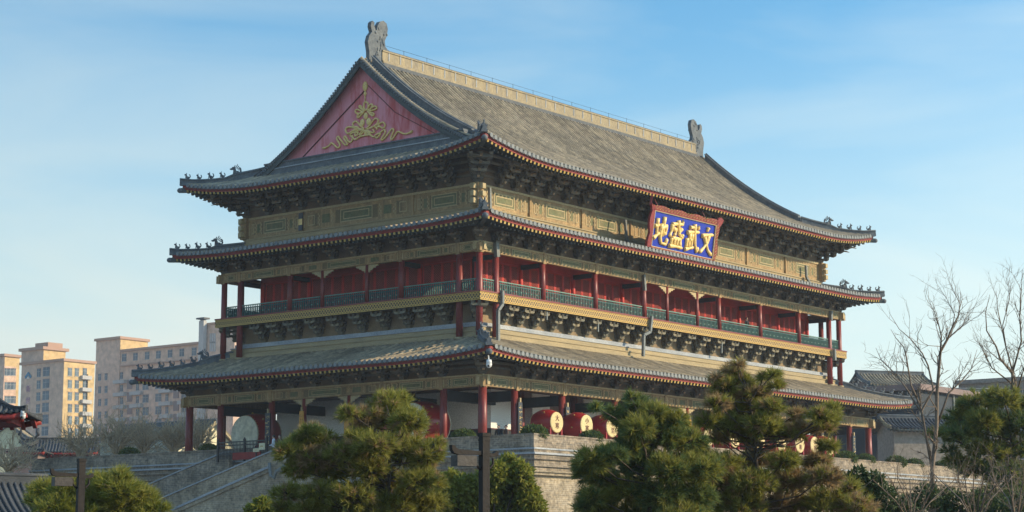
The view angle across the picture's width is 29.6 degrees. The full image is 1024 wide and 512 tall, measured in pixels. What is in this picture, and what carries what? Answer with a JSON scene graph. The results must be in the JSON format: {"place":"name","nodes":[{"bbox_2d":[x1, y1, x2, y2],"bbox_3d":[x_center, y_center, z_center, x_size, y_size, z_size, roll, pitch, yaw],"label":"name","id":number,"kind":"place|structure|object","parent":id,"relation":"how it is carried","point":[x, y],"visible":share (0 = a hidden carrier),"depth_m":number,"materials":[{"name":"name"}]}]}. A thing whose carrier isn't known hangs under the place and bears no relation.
{"place":"outdoors","nodes":[
{"label":"outdoors","id":0,"kind":"place"},
{"bbox_2d":[0,353,20,405],"bbox_3d":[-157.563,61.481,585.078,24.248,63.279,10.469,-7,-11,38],"label":"apartment block","id":1,"kind":"structure","parent":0,"point":[9,376],"depth_m":579.52,"materials":[{"name":"paint"}]},
{"bbox_2d":[0,428,34,472],"bbox_3d":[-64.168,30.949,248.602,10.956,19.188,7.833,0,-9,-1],"label":"pale hall","id":2,"kind":"structure","parent":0,"point":[26,432],"depth_m":246.27,"materials":[{"name":"tile"}]},
{"bbox_2d":[0,472,48,511],"bbox_3d":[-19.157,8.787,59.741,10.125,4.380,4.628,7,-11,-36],"label":"house","id":3,"kind":"structure","parent":0,"point":[12,488],"depth_m":61.94,"materials":[{"name":"tile"}]},
{"bbox_2d":[18,342,96,437],"bbox_3d":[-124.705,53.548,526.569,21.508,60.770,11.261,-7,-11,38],"label":"apartment block","id":4,"kind":"structure","parent":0,"point":[55,382],"depth_m":523.80,"materials":[{"name":"paint"}]},
{"bbox_2d":[41,426,47,435],"bbox_3d":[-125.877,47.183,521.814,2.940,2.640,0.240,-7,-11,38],"label":"window","id":5,"kind":"structure","parent":4,"relation":"in","point":[44,432],"depth_m":521.67,"materials":[{"name":"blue glass"}]},
{"bbox_2d":[42,402,48,411],"bbox_3d":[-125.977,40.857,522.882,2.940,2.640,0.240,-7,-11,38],"label":"window","id":6,"kind":"structure","parent":4,"relation":"in","point":[45,406],"depth_m":522.76,"materials":[{"name":"blue glass"}]},
{"bbox_2d":[42,366,49,376],"bbox_3d":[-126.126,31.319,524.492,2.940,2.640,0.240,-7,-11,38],"label":"window","id":7,"kind":"structure","parent":4,"relation":"in","point":[46,370],"depth_m":524.35,"materials":[{"name":"blue glass"}]},
{"bbox_2d":[42,390,49,400],"bbox_3d":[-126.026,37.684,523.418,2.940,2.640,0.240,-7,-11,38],"label":"window","id":8,"kind":"structure","parent":4,"relation":"in","point":[45,396],"depth_m":523.33,"materials":[{"name":"blue glass"}]},
{"bbox_2d":[94,336,198,442],"bbox_3d":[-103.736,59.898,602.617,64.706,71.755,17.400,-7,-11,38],"label":"apartment block","id":9,"kind":"structure","parent":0,"point":[119,359],"depth_m":609.07,"materials":[{"name":"paint"}]},
{"bbox_2d":[100,418,232,454],"bbox_3d":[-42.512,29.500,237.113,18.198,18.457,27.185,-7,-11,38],"label":"tiled hall","id":10,"kind":"structure","parent":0,"point":[228,436],"depth_m":234.59,"materials":[{"name":"tile"}]},
{"bbox_2d":[205,322,238,435],"bbox_3d":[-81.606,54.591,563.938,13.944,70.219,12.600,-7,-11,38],"label":"apartment block","id":11,"kind":"structure","parent":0,"point":[213,341],"depth_m":563.88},
{"bbox_2d":[0,0,1023,434],"label":"sky","id":12,"kind":"structure","parent":0,"point":[902,119],"materials":[{"name":"blue"}]},
{"bbox_2d":[810,384,991,460],"bbox_3d":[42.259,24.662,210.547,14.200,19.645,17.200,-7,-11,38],"label":"glazed hall","id":13,"kind":"structure","parent":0,"point":[860,432],"depth_m":204.38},
{"bbox_2d":[956,376,1023,483],"bbox_3d":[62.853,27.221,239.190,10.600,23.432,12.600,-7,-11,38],"label":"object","id":14,"kind":"structure","parent":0,"point":[979,383],"depth_m":236.38,"materials":[{"name":"grey paint"}]},
{"label":"ground","id":15,"kind":"structure","parent":0,"visible":0},
{"bbox_2d":[0,428,48,472],"bbox_3d":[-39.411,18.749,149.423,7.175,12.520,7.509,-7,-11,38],"label":"bare tree","id":16,"kind":"object","parent":15,"relation":"on","point":[6,465],"visible":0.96,"depth_m":149.61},
{"bbox_2d":[3,428,53,472],"bbox_3d":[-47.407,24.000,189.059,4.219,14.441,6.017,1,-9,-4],"label":"pavilion","id":17,"kind":"structure","parent":15,"relation":"on","point":[40,456],"depth_m":188.59,"materials":[{"name":"tile"}]},
{"bbox_2d":[34,437,99,457],"bbox_3d":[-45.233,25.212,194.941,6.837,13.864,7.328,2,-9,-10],"label":"long gallery","id":18,"kind":"object","parent":15,"relation":"on","point":[55,449],"visible":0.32,"depth_m":193.98,"materials":[{"name":"tile"}]},
{"bbox_2d":[47,409,114,456],"bbox_3d":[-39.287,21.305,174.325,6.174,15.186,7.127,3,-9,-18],"label":"bare tree","id":19,"kind":"object","parent":15,"relation":"on","point":[81,449],"visible":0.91,"depth_m":174.43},
{"bbox_2d":[75,396,151,455],"bbox_3d":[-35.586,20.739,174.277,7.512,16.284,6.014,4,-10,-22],"label":"bare tree","id":20,"kind":"object","parent":15,"relation":"on","point":[119,426],"visible":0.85,"depth_m":174.72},
{"bbox_2d":[109,402,177,452],"bbox_3d":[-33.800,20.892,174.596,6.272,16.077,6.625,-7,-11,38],"label":"bare tree","id":21,"kind":"object","parent":15,"relation":"on","point":[142,439],"visible":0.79,"depth_m":174.71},
{"bbox_2d":[142,404,213,451],"bbox_3d":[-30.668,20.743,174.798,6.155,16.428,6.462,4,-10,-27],"label":"bare tree","id":22,"kind":"object","parent":15,"relation":"on","point":[165,437],"visible":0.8,"depth_m":174.63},
{"bbox_2d":[172,408,216,450],"bbox_3d":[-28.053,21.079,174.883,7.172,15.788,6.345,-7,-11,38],"label":"bare tree","id":23,"kind":"object","parent":15,"relation":"on","point":[198,439],"visible":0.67,"depth_m":174.29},
{"bbox_2d":[196,317,209,418],"bbox_3d":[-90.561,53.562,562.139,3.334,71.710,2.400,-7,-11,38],"label":"flue","id":24,"kind":"object","parent":15,"relation":"on","point":[202,333],"visible":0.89,"depth_m":566.15,"materials":[{"name":"metal"}]},
{"bbox_2d":[28,21,1000,511],"bbox_3d":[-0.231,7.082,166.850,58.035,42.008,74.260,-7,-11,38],"label":"drum tower","id":25,"kind":"structure","parent":15,"relation":"on","point":[424,231],"depth_m":142.04,"materials":[{"name":"tile"}]},
{"bbox_2d":[118,446,140,454],"bbox_3d":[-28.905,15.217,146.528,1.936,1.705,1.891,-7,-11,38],"label":"round shrub","id":26,"kind":"object","parent":25,"relation":"on","point":[129,450],"visible":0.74,"depth_m":146.15,"materials":[{"name":"green plant"}]},
{"bbox_2d":[198,442,216,452],"bbox_3d":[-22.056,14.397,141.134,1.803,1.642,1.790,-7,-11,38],"label":"round shrub","id":27,"kind":"object","parent":25,"relation":"on","point":[207,446],"visible":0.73,"depth_m":140.71,"materials":[{"name":"green plant"}]},
{"bbox_2d":[216,436,267,461],"bbox_3d":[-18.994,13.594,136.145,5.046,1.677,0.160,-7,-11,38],"label":"iron gate","id":28,"kind":"structure","parent":25,"relation":"attached to","point":[245,454],"depth_m":136.12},
{"bbox_2d":[231,412,281,447],"bbox_3d":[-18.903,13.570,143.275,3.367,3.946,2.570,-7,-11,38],"label":"drum","id":29,"kind":"object","parent":25,"relation":"on","point":[250,427],"visible":0.56,"depth_m":142.35,"materials":[{"name":"red wood"}]},
{"bbox_2d":[265,409,270,446],"bbox_3d":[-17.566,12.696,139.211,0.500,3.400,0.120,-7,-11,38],"label":"couplet board","id":30,"kind":"object","parent":25,"relation":"attached to","point":[267,422],"visible":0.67,"depth_m":139.24,"materials":[{"name":"black wood"}]},
{"bbox_2d":[265,284,273,312],"bbox_3d":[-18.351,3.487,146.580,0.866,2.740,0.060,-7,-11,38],"label":"lattice door","id":31,"kind":"structure","parent":25,"relation":"in","point":[269,292],"depth_m":146.64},
{"bbox_2d":[274,283,281,303],"bbox_3d":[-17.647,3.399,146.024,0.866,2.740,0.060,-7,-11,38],"label":"lattice door","id":32,"kind":"structure","parent":25,"relation":"in","point":[277,286],"depth_m":146.12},
{"bbox_2d":[282,282,287,311],"bbox_3d":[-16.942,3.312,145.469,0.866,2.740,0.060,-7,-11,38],"label":"lattice door","id":33,"kind":"structure","parent":25,"relation":"in","point":[284,284],"depth_m":145.64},
{"bbox_2d":[293,281,299,301],"bbox_3d":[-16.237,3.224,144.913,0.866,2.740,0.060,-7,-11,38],"label":"lattice door","id":34,"kind":"structure","parent":25,"relation":"in","point":[296,283],"depth_m":144.93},
{"bbox_2d":[299,407,303,427],"bbox_3d":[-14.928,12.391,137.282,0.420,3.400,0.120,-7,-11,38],"label":"couplet board","id":35,"kind":"object","parent":25,"relation":"attached to","point":[301,416],"visible":0.3,"depth_m":137.41,"materials":[{"name":"paint"}]},
{"bbox_2d":[299,281,306,309],"bbox_3d":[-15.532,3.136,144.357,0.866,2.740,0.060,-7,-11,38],"label":"lattice door","id":36,"kind":"structure","parent":25,"relation":"in","point":[302,285],"depth_m":144.47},
{"bbox_2d":[312,278,320,307],"bbox_3d":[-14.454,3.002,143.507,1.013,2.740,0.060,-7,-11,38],"label":"lattice door","id":37,"kind":"structure","parent":25,"relation":"in","point":[316,282],"depth_m":143.63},
{"bbox_2d":[324,276,332,306],"bbox_3d":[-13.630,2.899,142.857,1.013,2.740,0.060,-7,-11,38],"label":"lattice door","id":38,"kind":"structure","parent":25,"relation":"in","point":[328,280],"depth_m":142.86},
{"bbox_2d":[332,275,342,304],"bbox_3d":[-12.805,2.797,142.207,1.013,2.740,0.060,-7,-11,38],"label":"lattice door","id":39,"kind":"structure","parent":25,"relation":"in","point":[337,286],"depth_m":142.30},
{"bbox_2d":[343,274,353,304],"bbox_3d":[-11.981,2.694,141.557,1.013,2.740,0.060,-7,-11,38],"label":"lattice door","id":40,"kind":"structure","parent":25,"relation":"in","point":[348,278],"depth_m":141.65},
{"bbox_2d":[353,272,363,294],"bbox_3d":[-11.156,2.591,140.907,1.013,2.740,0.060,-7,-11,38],"label":"lattice door","id":41,"kind":"structure","parent":25,"relation":"in","point":[358,279],"depth_m":141.02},
{"bbox_2d":[364,271,374,292],"bbox_3d":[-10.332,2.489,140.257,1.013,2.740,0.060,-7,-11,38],"label":"lattice door","id":42,"kind":"structure","parent":25,"relation":"in","point":[372,273],"depth_m":140.23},
{"bbox_2d":[375,270,385,291],"bbox_3d":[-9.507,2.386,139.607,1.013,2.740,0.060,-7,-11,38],"label":"lattice door","id":43,"kind":"structure","parent":25,"relation":"in","point":[380,275],"depth_m":139.69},
{"bbox_2d":[385,268,396,298],"bbox_3d":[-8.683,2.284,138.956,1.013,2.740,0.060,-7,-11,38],"label":"lattice door","id":44,"kind":"structure","parent":25,"relation":"in","point":[391,274],"depth_m":139.04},
{"bbox_2d":[396,267,407,298],"bbox_3d":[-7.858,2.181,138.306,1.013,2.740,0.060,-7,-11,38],"label":"lattice door","id":45,"kind":"structure","parent":25,"relation":"in","point":[406,268],"depth_m":138.26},
{"bbox_2d":[407,267,417,295],"bbox_3d":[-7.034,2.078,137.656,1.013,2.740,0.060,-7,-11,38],"label":"lattice door","id":46,"kind":"structure","parent":25,"relation":"in","point":[412,279],"depth_m":137.76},
{"bbox_2d":[398,400,450,437],"bbox_3d":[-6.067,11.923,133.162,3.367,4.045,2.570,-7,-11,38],"label":"drum","id":47,"kind":"object","parent":25,"relation":"on","point":[434,412],"visible":0.3,"depth_m":132.06,"materials":[{"name":"red wood"}]},
{"bbox_2d":[423,264,432,295],"bbox_3d":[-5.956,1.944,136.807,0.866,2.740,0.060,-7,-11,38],"label":"lattice door","id":48,"kind":"structure","parent":25,"relation":"in","point":[428,268],"depth_m":136.90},
{"bbox_2d":[432,263,441,294],"bbox_3d":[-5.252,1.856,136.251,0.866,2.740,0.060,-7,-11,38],"label":"lattice door","id":49,"kind":"structure","parent":25,"relation":"in","point":[437,267],"depth_m":136.35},
{"bbox_2d":[442,261,451,292],"bbox_3d":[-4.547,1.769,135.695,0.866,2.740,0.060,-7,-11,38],"label":"lattice door","id":50,"kind":"structure","parent":25,"relation":"in","point":[446,266],"depth_m":135.75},
{"bbox_2d":[452,261,455,282],"bbox_3d":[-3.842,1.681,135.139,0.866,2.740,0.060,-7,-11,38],"label":"lattice door","id":51,"kind":"structure","parent":25,"relation":"in","point":[453,262],"depth_m":135.39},
{"bbox_2d":[450,427,476,436],"bbox_3d":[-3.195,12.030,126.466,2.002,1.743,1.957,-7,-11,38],"label":"round shrub","id":52,"kind":"object","parent":25,"relation":"on","point":[463,432],"visible":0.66,"depth_m":126.03,"materials":[{"name":"green plant"}]},
{"bbox_2d":[463,259,471,290],"bbox_3d":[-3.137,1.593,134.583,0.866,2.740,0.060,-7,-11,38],"label":"lattice door","id":53,"kind":"structure","parent":25,"relation":"in","point":[467,264],"depth_m":134.63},
{"bbox_2d":[483,260,486,280],"bbox_3d":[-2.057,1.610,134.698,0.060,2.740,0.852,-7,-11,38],"label":"lattice door","id":54,"kind":"structure","parent":25,"relation":"in","point":[484,262],"depth_m":134.99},
{"bbox_2d":[487,261,491,290],"bbox_3d":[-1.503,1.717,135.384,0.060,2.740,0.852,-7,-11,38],"label":"lattice door","id":55,"kind":"structure","parent":25,"relation":"in","point":[489,263],"depth_m":135.39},
{"bbox_2d":[499,263,502,283],"bbox_3d":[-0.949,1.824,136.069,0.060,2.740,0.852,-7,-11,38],"label":"lattice door","id":56,"kind":"structure","parent":25,"relation":"in","point":[500,264],"depth_m":136.39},
{"bbox_2d":[503,264,509,284],"bbox_3d":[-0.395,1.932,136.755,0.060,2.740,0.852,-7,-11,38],"label":"lattice door","id":57,"kind":"structure","parent":25,"relation":"in","point":[506,267],"depth_m":136.89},
{"bbox_2d":[510,265,517,286],"bbox_3d":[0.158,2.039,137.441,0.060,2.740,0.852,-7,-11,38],"label":"lattice door","id":58,"kind":"structure","parent":25,"relation":"in","point":[513,269],"depth_m":137.52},
{"bbox_2d":[518,398,521,433],"bbox_3d":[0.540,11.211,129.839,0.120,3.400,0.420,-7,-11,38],"label":"couplet board","id":59,"kind":"object","parent":25,"relation":"attached to","point":[519,416],"visible":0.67,"depth_m":129.84,"materials":[{"name":"black wood"}]},
{"bbox_2d":[523,269,529,296],"bbox_3d":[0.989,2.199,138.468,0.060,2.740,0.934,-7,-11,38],"label":"lattice door","id":60,"kind":"structure","parent":25,"relation":"in","point":[526,273],"depth_m":138.60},
{"bbox_2d":[519,423,549,438],"bbox_3d":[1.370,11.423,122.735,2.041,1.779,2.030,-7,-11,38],"label":"round shrub","id":61,"kind":"object","parent":25,"relation":"on","point":[536,428],"visible":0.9,"depth_m":122.32,"materials":[{"name":"green plant"}]},
{"bbox_2d":[530,269,538,297],"bbox_3d":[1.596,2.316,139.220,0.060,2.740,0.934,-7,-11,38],"label":"lattice door","id":62,"kind":"structure","parent":25,"relation":"in","point":[533,273],"depth_m":139.31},
{"bbox_2d":[530,409,562,434],"bbox_3d":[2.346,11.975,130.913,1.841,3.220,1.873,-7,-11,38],"label":"drum","id":63,"kind":"object","parent":25,"relation":"on","point":[551,420],"visible":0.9,"depth_m":130.37,"materials":[{"name":"red wood"}]},
{"bbox_2d":[547,272,554,300],"bbox_3d":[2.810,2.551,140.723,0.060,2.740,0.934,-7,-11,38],"label":"lattice door","id":64,"kind":"structure","parent":25,"relation":"in","point":[550,276],"depth_m":140.85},
{"bbox_2d":[555,273,562,302],"bbox_3d":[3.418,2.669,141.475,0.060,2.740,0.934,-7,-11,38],"label":"lattice door","id":65,"kind":"structure","parent":25,"relation":"in","point":[558,277],"depth_m":141.61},
{"bbox_2d":[563,275,570,303],"bbox_3d":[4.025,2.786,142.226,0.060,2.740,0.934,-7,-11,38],"label":"lattice door","id":66,"kind":"structure","parent":25,"relation":"in","point":[566,279],"depth_m":142.34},
{"bbox_2d":[562,412,592,435],"bbox_3d":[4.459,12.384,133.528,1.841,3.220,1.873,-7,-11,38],"label":"drum","id":67,"kind":"object","parent":25,"relation":"on","point":[575,423],"visible":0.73,"depth_m":132.98,"materials":[{"name":"red wood"}]},
{"bbox_2d":[575,279,581,304],"bbox_3d":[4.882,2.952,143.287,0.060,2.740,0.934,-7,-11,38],"label":"lattice door","id":68,"kind":"structure","parent":25,"relation":"in","point":[578,283],"depth_m":143.42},
{"bbox_2d":[582,279,589,299],"bbox_3d":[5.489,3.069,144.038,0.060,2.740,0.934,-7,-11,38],"label":"lattice door","id":69,"kind":"structure","parent":25,"relation":"in","point":[585,282],"depth_m":144.16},
{"bbox_2d":[578,429,603,441],"bbox_3d":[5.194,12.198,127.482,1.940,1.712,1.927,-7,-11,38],"label":"round shrub","id":70,"kind":"object","parent":25,"relation":"on","point":[591,433],"visible":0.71,"depth_m":127.06,"materials":[{"name":"green plant"}]},
{"bbox_2d":[598,281,604,308],"bbox_3d":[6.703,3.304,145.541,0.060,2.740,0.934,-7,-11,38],"label":"lattice door","id":71,"kind":"structure","parent":25,"relation":"in","point":[601,285],"depth_m":145.64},
{"bbox_2d":[591,415,616,438],"bbox_3d":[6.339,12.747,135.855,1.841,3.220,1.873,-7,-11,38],"label":"drum","id":72,"kind":"object","parent":25,"relation":"on","point":[608,432],"visible":0.44,"depth_m":135.17,"materials":[{"name":"red wood"}]},
{"bbox_2d":[605,283,612,302],"bbox_3d":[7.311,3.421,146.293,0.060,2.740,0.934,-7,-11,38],"label":"lattice door","id":73,"kind":"structure","parent":25,"relation":"in","point":[608,287],"depth_m":146.43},
{"bbox_2d":[613,284,619,311],"bbox_3d":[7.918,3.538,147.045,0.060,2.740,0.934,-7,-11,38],"label":"lattice door","id":74,"kind":"structure","parent":25,"relation":"in","point":[616,288],"depth_m":147.16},
{"bbox_2d":[624,288,630,305],"bbox_3d":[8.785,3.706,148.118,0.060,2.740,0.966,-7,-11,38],"label":"lattice door","id":75,"kind":"structure","parent":25,"relation":"in","point":[627,292],"depth_m":148.30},
{"bbox_2d":[631,288,637,307],"bbox_3d":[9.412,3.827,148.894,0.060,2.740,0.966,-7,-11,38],"label":"lattice door","id":76,"kind":"structure","parent":25,"relation":"in","point":[634,291],"depth_m":149.02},
{"bbox_2d":[646,291,652,316],"bbox_3d":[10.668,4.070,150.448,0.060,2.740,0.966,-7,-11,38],"label":"lattice door","id":77,"kind":"structure","parent":25,"relation":"in","point":[649,294],"depth_m":150.56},
{"bbox_2d":[653,292,659,310],"bbox_3d":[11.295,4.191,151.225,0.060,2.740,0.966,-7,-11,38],"label":"lattice door","id":78,"kind":"structure","parent":25,"relation":"in","point":[656,296],"depth_m":151.33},
{"bbox_2d":[660,293,664,314],"bbox_3d":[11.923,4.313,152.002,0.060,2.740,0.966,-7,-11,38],"label":"lattice door","id":79,"kind":"structure","parent":25,"relation":"in","point":[662,296],"depth_m":151.96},
{"bbox_2d":[668,294,674,313],"bbox_3d":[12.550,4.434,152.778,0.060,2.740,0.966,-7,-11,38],"label":"lattice door","id":80,"kind":"structure","parent":25,"relation":"in","point":[671,297],"depth_m":152.97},
{"bbox_2d":[675,296,681,314],"bbox_3d":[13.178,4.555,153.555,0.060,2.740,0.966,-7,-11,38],"label":"lattice door","id":81,"kind":"structure","parent":25,"relation":"in","point":[678,300],"depth_m":153.72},
{"bbox_2d":[645,194,723,260],"bbox_3d":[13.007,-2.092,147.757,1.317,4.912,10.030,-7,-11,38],"label":"name plaque","id":82,"kind":"object","parent":25,"relation":"hanging from","point":[683,232],"visible":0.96,"depth_m":147.12,"materials":[{"name":"blue wood"}]},
{"bbox_2d":[682,297,688,315],"bbox_3d":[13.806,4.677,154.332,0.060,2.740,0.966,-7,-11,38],"label":"lattice door","id":83,"kind":"structure","parent":25,"relation":"in","point":[685,301],"depth_m":154.47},
{"bbox_2d":[689,298,694,316],"bbox_3d":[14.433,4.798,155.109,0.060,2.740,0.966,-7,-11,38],"label":"lattice door","id":84,"kind":"structure","parent":25,"relation":"in","point":[691,301],"depth_m":155.23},
{"bbox_2d":[700,303,704,324],"bbox_3d":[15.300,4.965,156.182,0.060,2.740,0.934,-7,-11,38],"label":"lattice door","id":85,"kind":"structure","parent":25,"relation":"in","point":[702,305],"depth_m":156.37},
{"bbox_2d":[705,302,711,321],"bbox_3d":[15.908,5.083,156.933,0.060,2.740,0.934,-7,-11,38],"label":"lattice door","id":86,"kind":"structure","parent":25,"relation":"in","point":[708,308],"depth_m":157.06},
{"bbox_2d":[714,438,738,449],"bbox_3d":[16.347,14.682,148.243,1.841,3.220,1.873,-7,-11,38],"label":"drum","id":87,"kind":"object","parent":25,"relation":"on","point":[721,445],"visible":0.08,"depth_m":147.68,"materials":[{"name":"red wood"}]},
{"bbox_2d":[724,305,730,323],"bbox_3d":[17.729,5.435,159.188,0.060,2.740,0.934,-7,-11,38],"label":"lattice door","id":88,"kind":"structure","parent":25,"relation":"in","point":[727,309],"depth_m":159.30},
{"bbox_2d":[731,306,736,324],"bbox_3d":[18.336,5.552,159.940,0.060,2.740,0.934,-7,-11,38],"label":"lattice door","id":89,"kind":"structure","parent":25,"relation":"in","point":[733,309],"depth_m":160.08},
{"bbox_2d":[746,310,751,326],"bbox_3d":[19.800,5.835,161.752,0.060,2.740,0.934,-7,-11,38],"label":"lattice door","id":90,"kind":"structure","parent":25,"relation":"in","point":[748,312],"depth_m":161.92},
{"bbox_2d":[752,310,756,327],"bbox_3d":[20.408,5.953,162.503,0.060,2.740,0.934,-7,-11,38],"label":"lattice door","id":91,"kind":"structure","parent":25,"relation":"in","point":[754,313],"depth_m":162.52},
{"bbox_2d":[764,312,769,330],"bbox_3d":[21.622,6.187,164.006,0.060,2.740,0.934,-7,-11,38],"label":"lattice door","id":92,"kind":"structure","parent":25,"relation":"in","point":[766,315],"depth_m":164.11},
{"bbox_2d":[770,314,775,331],"bbox_3d":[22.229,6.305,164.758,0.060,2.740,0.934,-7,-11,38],"label":"lattice door","id":93,"kind":"structure","parent":25,"relation":"in","point":[772,316],"depth_m":164.87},
{"bbox_2d":[784,317,788,333],"bbox_3d":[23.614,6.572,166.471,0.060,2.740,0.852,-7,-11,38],"label":"lattice door","id":94,"kind":"structure","parent":25,"relation":"in","point":[786,319],"depth_m":166.57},
{"bbox_2d":[789,317,794,334],"bbox_3d":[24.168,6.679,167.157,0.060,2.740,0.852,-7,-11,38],"label":"lattice door","id":95,"kind":"structure","parent":25,"relation":"in","point":[791,320],"depth_m":167.27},
{"bbox_2d":[785,438,803,454],"bbox_3d":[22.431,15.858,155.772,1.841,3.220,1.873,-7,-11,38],"label":"drum","id":96,"kind":"object","parent":25,"relation":"on","point":[800,447],"visible":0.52,"depth_m":155.07,"materials":[{"name":"red wood"}]},
{"bbox_2d":[800,435,816,454],"bbox_3d":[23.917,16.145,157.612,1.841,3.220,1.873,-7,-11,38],"label":"drum","id":97,"kind":"object","parent":25,"relation":"on","point":[810,445],"visible":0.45,"depth_m":156.83,"materials":[{"name":"red wood"}]},
{"bbox_2d":[834,450,859,462],"bbox_3d":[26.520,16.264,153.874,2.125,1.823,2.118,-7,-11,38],"label":"round shrub","id":98,"kind":"object","parent":25,"relation":"on","point":[853,456],"visible":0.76,"depth_m":153.38,"materials":[{"name":"green plant"}]},
{"bbox_2d":[857,452,876,462],"bbox_3d":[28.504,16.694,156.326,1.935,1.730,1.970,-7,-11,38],"label":"round shrub","id":99,"kind":"object","parent":25,"relation":"on","point":[866,456],"visible":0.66,"depth_m":155.87,"materials":[{"name":"green plant"}]},
{"bbox_2d":[885,455,907,467],"bbox_3d":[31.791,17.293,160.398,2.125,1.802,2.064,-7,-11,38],"label":"round shrub","id":100,"kind":"object","parent":25,"relation":"on","point":[895,457],"visible":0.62,"depth_m":159.95,"materials":[{"name":"green plant"}]},
{"bbox_2d":[907,457,923,466],"bbox_3d":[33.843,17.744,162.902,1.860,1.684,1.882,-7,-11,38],"label":"round shrub","id":101,"kind":"object","parent":25,"relation":"on","point":[912,460],"visible":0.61,"depth_m":162.51,"materials":[{"name":"green plant"}]},
{"bbox_2d":[849,370,935,386],"bbox_3d":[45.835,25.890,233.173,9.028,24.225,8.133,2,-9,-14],"label":"hall","id":102,"kind":"structure","parent":15,"relation":"on","point":[873,377],"depth_m":233.91,"materials":[{"name":"tile"}]},
{"bbox_2d":[871,414,1001,464],"bbox_3d":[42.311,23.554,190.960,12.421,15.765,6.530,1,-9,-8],"label":"precinct house","id":103,"kind":"structure","parent":15,"relation":"on","point":[890,431],"depth_m":189.22,"materials":[{"name":"grey paint"}]},
{"label":"road","id":104,"kind":"structure","parent":0,"visible":0},
{"bbox_2d":[0,398,42,429],"bbox_3d":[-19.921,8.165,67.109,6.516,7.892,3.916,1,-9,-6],"label":"gateway","id":105,"kind":"object","parent":104,"relation":"on","point":[10,418],"visible":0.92,"depth_m":66.77,"materials":[{"name":"tile"}]},
{"bbox_2d":[49,458,93,511],"bbox_3d":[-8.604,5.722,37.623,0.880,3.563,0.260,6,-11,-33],"label":"street lamp","id":106,"kind":"object","parent":104,"relation":"on","point":[62,479],"visible":1,"depth_m":37.83,"materials":[{"name":"metal"}]},
{"bbox_2d":[18,463,175,511],"bbox_3d":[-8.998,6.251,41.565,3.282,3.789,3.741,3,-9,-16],"label":"pine tree","id":107,"kind":"object","parent":104,"relation":"on","point":[115,490],"visible":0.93,"depth_m":40.61,"materials":[{"name":"green plant"}]},
{"bbox_2d":[242,494,273,511],"bbox_3d":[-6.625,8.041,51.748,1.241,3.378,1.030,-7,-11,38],"label":"arborvitae","id":108,"kind":"object","parent":104,"relation":"on","point":[259,503],"visible":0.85,"depth_m":51.77,"materials":[{"name":"green plant"}]},
{"bbox_2d":[266,385,455,511],"bbox_3d":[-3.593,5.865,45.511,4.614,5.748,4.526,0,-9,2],"label":"pine tree","id":109,"kind":"object","parent":104,"relation":"on","point":[363,448],"visible":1,"depth_m":44.70,"materials":[{"name":"green plant"}]},
{"bbox_2d":[449,433,498,511],"bbox_3d":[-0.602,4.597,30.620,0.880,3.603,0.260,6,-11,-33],"label":"street lamp","id":110,"kind":"object","parent":104,"relation":"on","point":[463,458],"visible":1,"depth_m":30.82,"materials":[{"name":"metal"}]},
{"bbox_2d":[435,451,548,511],"bbox_3d":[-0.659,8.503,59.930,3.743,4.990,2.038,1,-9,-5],"label":"arborvitae","id":111,"kind":"object","parent":104,"relation":"on","point":[514,487],"visible":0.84,"depth_m":59.69,"materials":[{"name":"green plant"}]},
{"bbox_2d":[567,385,730,511],"bbox_3d":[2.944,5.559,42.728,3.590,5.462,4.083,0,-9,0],"label":"pine tree","id":112,"kind":"object","parent":104,"relation":"on","point":[643,434],"visible":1,"depth_m":41.78,"materials":[{"name":"green plant"}]},
{"bbox_2d":[688,356,882,511],"bbox_3d":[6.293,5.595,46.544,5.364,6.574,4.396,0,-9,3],"label":"pine tree","id":113,"kind":"object","parent":104,"relation":"on","point":[748,417],"visible":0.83,"depth_m":45.70,"materials":[{"name":"green plant"}]},
{"bbox_2d":[840,463,915,511],"bbox_3d":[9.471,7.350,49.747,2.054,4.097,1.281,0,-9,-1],"label":"broadleaf shrub","id":114,"kind":"object","parent":104,"relation":"on","point":[875,489],"visible":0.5,"depth_m":49.90,"materials":[{"name":"green plant"}]},
{"bbox_2d":[848,438,970,511],"bbox_3d":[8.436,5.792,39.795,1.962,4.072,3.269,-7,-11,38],"label":"bare bush","id":115,"kind":"object","parent":104,"relation":"on","point":[910,508],"visible":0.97,"depth_m":39.80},
{"bbox_2d":[864,253,1010,511],"bbox_3d":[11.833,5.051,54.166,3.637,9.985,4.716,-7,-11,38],"label":"bare tree","id":116,"kind":"object","parent":104,"relation":"on","point":[935,442],"visible":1,"depth_m":54.01,"materials":[{"name":"plant"}]},
{"bbox_2d":[901,480,1023,511],"bbox_3d":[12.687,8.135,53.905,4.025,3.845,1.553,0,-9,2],"label":"broadleaf shrub","id":117,"kind":"object","parent":104,"relation":"on","point":[943,503],"visible":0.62,"depth_m":53.88,"materials":[{"name":"green plant"}]},
{"bbox_2d":[920,437,1021,511],"bbox_3d":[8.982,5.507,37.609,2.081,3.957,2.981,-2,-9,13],"label":"bare bush","id":118,"kind":"object","parent":104,"relation":"on","point":[979,494],"visible":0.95,"depth_m":37.91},
{"bbox_2d":[921,382,1023,510],"bbox_3d":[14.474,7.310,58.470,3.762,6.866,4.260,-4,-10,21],"label":"tree","id":119,"kind":"object","parent":104,"relation":"on","point":[971,416],"visible":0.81,"depth_m":57.78,"materials":[{"name":"green plant"}]},
{"bbox_2d":[955,260,1023,483],"bbox_3d":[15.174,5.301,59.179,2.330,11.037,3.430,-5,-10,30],"label":"bare tree","id":120,"kind":"object","parent":104,"relation":"on","point":[1012,371],"visible":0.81,"depth_m":60.04,"materials":[{"name":"plant"}]},
{"bbox_2d":[957,452,1023,511],"bbox_3d":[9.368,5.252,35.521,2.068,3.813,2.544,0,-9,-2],"label":"bare bush","id":121,"kind":"object","parent":104,"relation":"on","point":[1014,502],"visible":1,"depth_m":36.06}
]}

